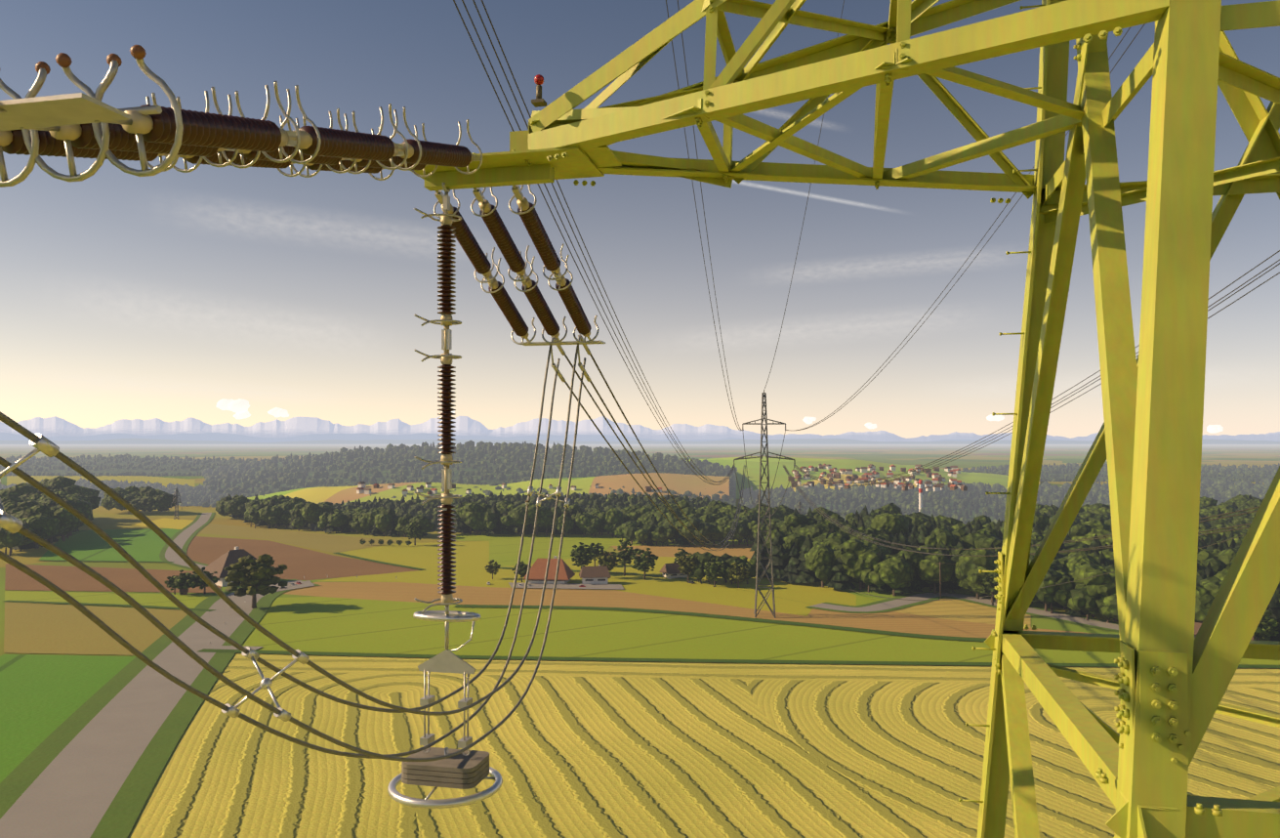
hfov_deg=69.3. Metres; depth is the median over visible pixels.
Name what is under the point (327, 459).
hill conifer
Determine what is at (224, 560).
house
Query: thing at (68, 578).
field
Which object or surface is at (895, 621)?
field
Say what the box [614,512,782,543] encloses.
deciduous tree
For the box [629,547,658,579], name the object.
farm tree
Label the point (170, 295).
sky
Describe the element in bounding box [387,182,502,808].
vertical string
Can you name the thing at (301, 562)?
field
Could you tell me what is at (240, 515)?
farm conifer trees
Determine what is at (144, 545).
field
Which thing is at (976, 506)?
valley forest
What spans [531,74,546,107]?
red lamp
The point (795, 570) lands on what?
trees
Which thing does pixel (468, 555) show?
field
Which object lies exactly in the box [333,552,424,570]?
edge grass
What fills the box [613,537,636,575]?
farm tree
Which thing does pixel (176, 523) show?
field
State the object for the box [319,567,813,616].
field
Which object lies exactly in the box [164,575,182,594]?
tree house
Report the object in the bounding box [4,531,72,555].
forest trunks
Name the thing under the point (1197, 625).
barn road
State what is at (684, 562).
farm tree
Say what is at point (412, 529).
tree
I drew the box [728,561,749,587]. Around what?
farm tree
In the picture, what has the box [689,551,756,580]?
hedge
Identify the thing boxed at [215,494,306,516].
deciduous farm trees
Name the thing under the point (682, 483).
hill field
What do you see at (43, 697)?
field
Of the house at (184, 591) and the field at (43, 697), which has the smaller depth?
the field at (43, 697)
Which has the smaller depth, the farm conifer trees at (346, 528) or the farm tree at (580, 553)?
the farm tree at (580, 553)
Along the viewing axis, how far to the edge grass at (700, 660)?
106.78 m
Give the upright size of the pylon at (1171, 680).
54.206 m
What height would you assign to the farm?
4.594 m
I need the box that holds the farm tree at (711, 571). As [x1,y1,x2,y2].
[702,557,727,586]
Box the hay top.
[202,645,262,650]
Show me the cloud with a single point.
(239, 407)
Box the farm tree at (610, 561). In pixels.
[597,550,618,578]
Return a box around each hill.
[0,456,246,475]
[214,446,736,506]
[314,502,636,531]
[960,465,1276,481]
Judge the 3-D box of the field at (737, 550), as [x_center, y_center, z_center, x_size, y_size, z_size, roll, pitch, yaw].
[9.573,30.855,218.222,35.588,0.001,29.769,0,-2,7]
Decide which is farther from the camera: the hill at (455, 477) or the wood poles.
the hill at (455, 477)
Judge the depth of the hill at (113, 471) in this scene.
793.62 m
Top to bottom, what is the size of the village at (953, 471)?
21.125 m
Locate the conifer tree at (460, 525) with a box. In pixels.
[453,499,781,535]
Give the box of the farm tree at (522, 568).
[511,560,531,581]
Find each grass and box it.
[0,578,319,837]
[3,600,215,611]
[40,559,172,562]
[198,648,1279,667]
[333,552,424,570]
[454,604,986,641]
[496,566,697,579]
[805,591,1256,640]
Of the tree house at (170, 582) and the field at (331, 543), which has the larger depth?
the field at (331, 543)
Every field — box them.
[0,654,136,783]
[3,601,187,655]
[4,563,220,592]
[4,590,212,608]
[6,475,194,487]
[39,528,180,561]
[127,652,1279,837]
[132,517,193,529]
[186,536,421,579]
[197,523,397,552]
[241,596,1279,664]
[247,472,729,503]
[282,581,805,621]
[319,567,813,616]
[340,540,489,570]
[455,533,754,566]
[500,556,856,605]
[611,543,754,558]
[797,608,1094,638]
[856,594,881,605]
[891,597,1031,627]
[1047,607,1269,640]
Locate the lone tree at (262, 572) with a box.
[224,553,288,608]
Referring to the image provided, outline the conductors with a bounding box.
[453,0,1279,600]
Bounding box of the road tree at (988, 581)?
[980,573,998,605]
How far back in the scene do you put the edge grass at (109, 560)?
196.93 m
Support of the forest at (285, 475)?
on the hill at (455, 477)
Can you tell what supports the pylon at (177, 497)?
on the ground at (1000, 454)
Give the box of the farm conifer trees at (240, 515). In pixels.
[228,493,258,517]
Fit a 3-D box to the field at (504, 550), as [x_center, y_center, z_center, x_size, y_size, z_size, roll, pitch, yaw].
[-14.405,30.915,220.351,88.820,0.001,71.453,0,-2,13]
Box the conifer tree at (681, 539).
[637,515,765,545]
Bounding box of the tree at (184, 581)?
[170,569,202,589]
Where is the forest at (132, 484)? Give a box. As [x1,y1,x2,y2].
[0,477,234,504]
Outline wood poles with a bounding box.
[936,561,958,598]
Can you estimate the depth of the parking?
163.10 m
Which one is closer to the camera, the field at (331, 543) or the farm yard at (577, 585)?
the farm yard at (577, 585)
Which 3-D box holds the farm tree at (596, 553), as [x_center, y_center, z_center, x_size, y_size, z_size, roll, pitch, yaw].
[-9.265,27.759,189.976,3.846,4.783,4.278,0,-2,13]
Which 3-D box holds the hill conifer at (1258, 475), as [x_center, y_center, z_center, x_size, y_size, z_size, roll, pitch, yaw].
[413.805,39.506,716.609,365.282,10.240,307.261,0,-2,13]
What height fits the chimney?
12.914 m
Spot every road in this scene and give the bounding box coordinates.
[0,579,314,837]
[165,512,211,568]
[809,592,1196,637]
[1194,621,1256,640]
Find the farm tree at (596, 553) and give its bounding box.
[586,542,604,566]
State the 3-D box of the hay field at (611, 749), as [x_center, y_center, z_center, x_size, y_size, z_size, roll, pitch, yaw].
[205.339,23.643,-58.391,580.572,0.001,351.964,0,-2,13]
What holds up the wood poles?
on the ground at (1000, 454)
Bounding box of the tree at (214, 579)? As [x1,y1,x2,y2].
[191,566,219,593]
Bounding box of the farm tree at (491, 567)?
[484,559,500,578]
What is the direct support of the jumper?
hanging from the strings at (526, 212)
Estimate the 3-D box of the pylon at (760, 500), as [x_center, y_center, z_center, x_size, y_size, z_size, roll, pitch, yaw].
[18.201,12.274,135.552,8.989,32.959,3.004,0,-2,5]
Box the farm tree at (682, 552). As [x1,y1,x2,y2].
[673,547,688,563]
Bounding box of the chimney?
[918,479,922,511]
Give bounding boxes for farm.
[523,555,575,583]
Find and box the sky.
[0,0,1279,438]
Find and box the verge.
[159,512,272,587]
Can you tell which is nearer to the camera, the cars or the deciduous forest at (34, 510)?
the cars
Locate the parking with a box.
[268,579,314,591]
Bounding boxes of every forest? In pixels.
[0,475,101,548]
[0,477,234,504]
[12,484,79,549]
[201,440,737,507]
[244,496,436,533]
[307,492,728,532]
[741,477,1263,524]
[742,487,1242,521]
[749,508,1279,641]
[763,511,1279,622]
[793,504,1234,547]
[803,502,1247,546]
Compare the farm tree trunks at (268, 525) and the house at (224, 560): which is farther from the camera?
the farm tree trunks at (268, 525)
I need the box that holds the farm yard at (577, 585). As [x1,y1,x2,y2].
[508,581,624,589]
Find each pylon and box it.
[171,485,181,519]
[409,0,1279,837]
[733,390,795,618]
[797,500,803,514]
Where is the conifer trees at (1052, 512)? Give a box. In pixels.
[1036,494,1252,523]
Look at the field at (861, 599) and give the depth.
148.44 m
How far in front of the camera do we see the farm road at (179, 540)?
241.19 m
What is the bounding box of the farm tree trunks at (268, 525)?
[250,522,420,536]
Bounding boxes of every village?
[356,463,967,510]
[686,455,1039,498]
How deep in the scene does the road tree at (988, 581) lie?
142.72 m
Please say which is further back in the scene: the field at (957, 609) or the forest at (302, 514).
the forest at (302, 514)
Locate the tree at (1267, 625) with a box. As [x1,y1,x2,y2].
[1253,610,1279,640]
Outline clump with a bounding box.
[100,486,176,511]
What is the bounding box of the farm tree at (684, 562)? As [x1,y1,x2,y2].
[676,552,698,582]
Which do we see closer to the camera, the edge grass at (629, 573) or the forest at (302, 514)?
the edge grass at (629, 573)
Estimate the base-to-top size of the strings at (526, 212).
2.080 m
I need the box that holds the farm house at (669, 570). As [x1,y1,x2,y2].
[659,562,687,578]
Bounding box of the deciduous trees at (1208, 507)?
[1034,494,1263,530]
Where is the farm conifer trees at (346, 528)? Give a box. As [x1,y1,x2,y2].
[243,497,427,536]
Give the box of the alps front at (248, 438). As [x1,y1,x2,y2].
[0,432,1278,442]
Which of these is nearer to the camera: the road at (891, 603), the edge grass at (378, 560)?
the road at (891, 603)
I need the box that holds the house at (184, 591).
[179,587,188,594]
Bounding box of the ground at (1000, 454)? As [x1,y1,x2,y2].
[0,444,1279,656]
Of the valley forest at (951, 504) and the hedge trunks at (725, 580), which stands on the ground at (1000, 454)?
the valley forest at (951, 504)
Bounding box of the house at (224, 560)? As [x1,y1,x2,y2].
[203,545,257,586]
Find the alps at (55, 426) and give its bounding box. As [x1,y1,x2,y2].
[0,415,1279,441]
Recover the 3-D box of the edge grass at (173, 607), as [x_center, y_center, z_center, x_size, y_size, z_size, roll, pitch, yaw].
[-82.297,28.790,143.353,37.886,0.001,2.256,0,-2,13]
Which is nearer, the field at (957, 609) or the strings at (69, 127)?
the strings at (69, 127)
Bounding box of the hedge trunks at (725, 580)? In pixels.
[696,578,748,583]
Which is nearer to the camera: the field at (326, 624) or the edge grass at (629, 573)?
the field at (326, 624)
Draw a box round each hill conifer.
[204,441,734,505]
[959,462,1279,481]
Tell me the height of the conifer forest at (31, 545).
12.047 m
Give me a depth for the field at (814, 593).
162.69 m
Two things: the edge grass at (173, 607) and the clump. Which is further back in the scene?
the clump
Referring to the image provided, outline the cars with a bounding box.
[279,579,694,588]
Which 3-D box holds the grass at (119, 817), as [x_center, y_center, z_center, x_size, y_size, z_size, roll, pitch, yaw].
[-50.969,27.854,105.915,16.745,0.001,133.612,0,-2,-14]
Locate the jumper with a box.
[0,344,585,761]
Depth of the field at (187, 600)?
150.14 m
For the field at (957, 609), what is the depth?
138.97 m
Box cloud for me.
[216,398,1223,433]
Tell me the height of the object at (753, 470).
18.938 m
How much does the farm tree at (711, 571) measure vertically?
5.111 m
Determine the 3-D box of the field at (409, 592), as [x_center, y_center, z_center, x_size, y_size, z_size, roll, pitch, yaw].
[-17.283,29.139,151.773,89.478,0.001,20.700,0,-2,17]
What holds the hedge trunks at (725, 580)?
on the field at (814, 593)
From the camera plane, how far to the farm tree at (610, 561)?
172.32 m
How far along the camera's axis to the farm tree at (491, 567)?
171.34 m
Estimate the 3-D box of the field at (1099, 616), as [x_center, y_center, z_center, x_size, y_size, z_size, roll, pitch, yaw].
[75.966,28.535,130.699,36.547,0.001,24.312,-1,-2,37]
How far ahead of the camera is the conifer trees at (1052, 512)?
238.84 m
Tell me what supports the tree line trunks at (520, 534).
on the ground at (1000, 454)
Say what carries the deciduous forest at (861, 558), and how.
attached to the forest trunks at (861, 585)
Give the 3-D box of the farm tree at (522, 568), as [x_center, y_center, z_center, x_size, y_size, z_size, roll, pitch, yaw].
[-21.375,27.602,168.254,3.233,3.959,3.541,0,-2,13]
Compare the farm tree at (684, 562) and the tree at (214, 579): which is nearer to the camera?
the tree at (214, 579)
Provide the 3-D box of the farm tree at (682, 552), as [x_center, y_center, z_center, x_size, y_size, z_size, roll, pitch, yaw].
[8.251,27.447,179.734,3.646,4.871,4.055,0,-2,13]
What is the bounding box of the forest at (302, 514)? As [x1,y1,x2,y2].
[244,496,436,533]
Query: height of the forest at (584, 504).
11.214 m
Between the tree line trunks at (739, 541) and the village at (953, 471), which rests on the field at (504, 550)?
the tree line trunks at (739, 541)
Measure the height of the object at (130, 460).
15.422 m
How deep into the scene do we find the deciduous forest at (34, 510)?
237.36 m
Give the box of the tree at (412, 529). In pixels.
[405,519,424,544]
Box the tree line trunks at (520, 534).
[464,527,616,536]
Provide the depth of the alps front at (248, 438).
46247.03 m
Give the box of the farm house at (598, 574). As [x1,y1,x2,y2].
[578,564,611,583]
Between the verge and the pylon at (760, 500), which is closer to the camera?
the pylon at (760, 500)
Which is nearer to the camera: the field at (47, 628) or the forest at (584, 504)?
the field at (47, 628)
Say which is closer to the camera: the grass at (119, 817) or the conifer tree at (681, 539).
the grass at (119, 817)
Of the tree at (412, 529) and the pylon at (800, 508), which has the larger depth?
the pylon at (800, 508)
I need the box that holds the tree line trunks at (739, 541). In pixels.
[621,537,753,546]
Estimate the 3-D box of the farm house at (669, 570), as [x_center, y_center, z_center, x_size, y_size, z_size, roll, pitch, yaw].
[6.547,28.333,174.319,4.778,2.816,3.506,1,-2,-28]
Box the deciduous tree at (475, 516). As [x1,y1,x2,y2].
[451,498,794,534]
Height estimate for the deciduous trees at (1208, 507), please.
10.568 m
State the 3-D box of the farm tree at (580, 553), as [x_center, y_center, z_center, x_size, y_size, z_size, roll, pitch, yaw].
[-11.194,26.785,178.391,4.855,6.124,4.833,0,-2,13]
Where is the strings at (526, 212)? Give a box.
[433,184,605,381]
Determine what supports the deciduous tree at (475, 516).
on the tree line trunks at (520, 534)
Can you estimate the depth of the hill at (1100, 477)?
679.12 m
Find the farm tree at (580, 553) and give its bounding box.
[570,541,594,568]
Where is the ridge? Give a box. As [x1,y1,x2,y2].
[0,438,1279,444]
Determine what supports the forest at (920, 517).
attached to the forest trunks
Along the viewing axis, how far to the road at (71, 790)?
76.12 m
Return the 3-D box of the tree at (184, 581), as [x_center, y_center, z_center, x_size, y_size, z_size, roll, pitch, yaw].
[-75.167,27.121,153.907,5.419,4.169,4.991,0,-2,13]
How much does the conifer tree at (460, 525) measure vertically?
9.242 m
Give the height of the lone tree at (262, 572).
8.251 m
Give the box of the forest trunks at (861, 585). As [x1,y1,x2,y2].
[821,580,1118,622]
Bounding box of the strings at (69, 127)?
[0,44,482,187]
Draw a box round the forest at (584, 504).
[307,492,728,532]
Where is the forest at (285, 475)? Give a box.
[201,440,737,507]
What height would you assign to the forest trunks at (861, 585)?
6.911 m

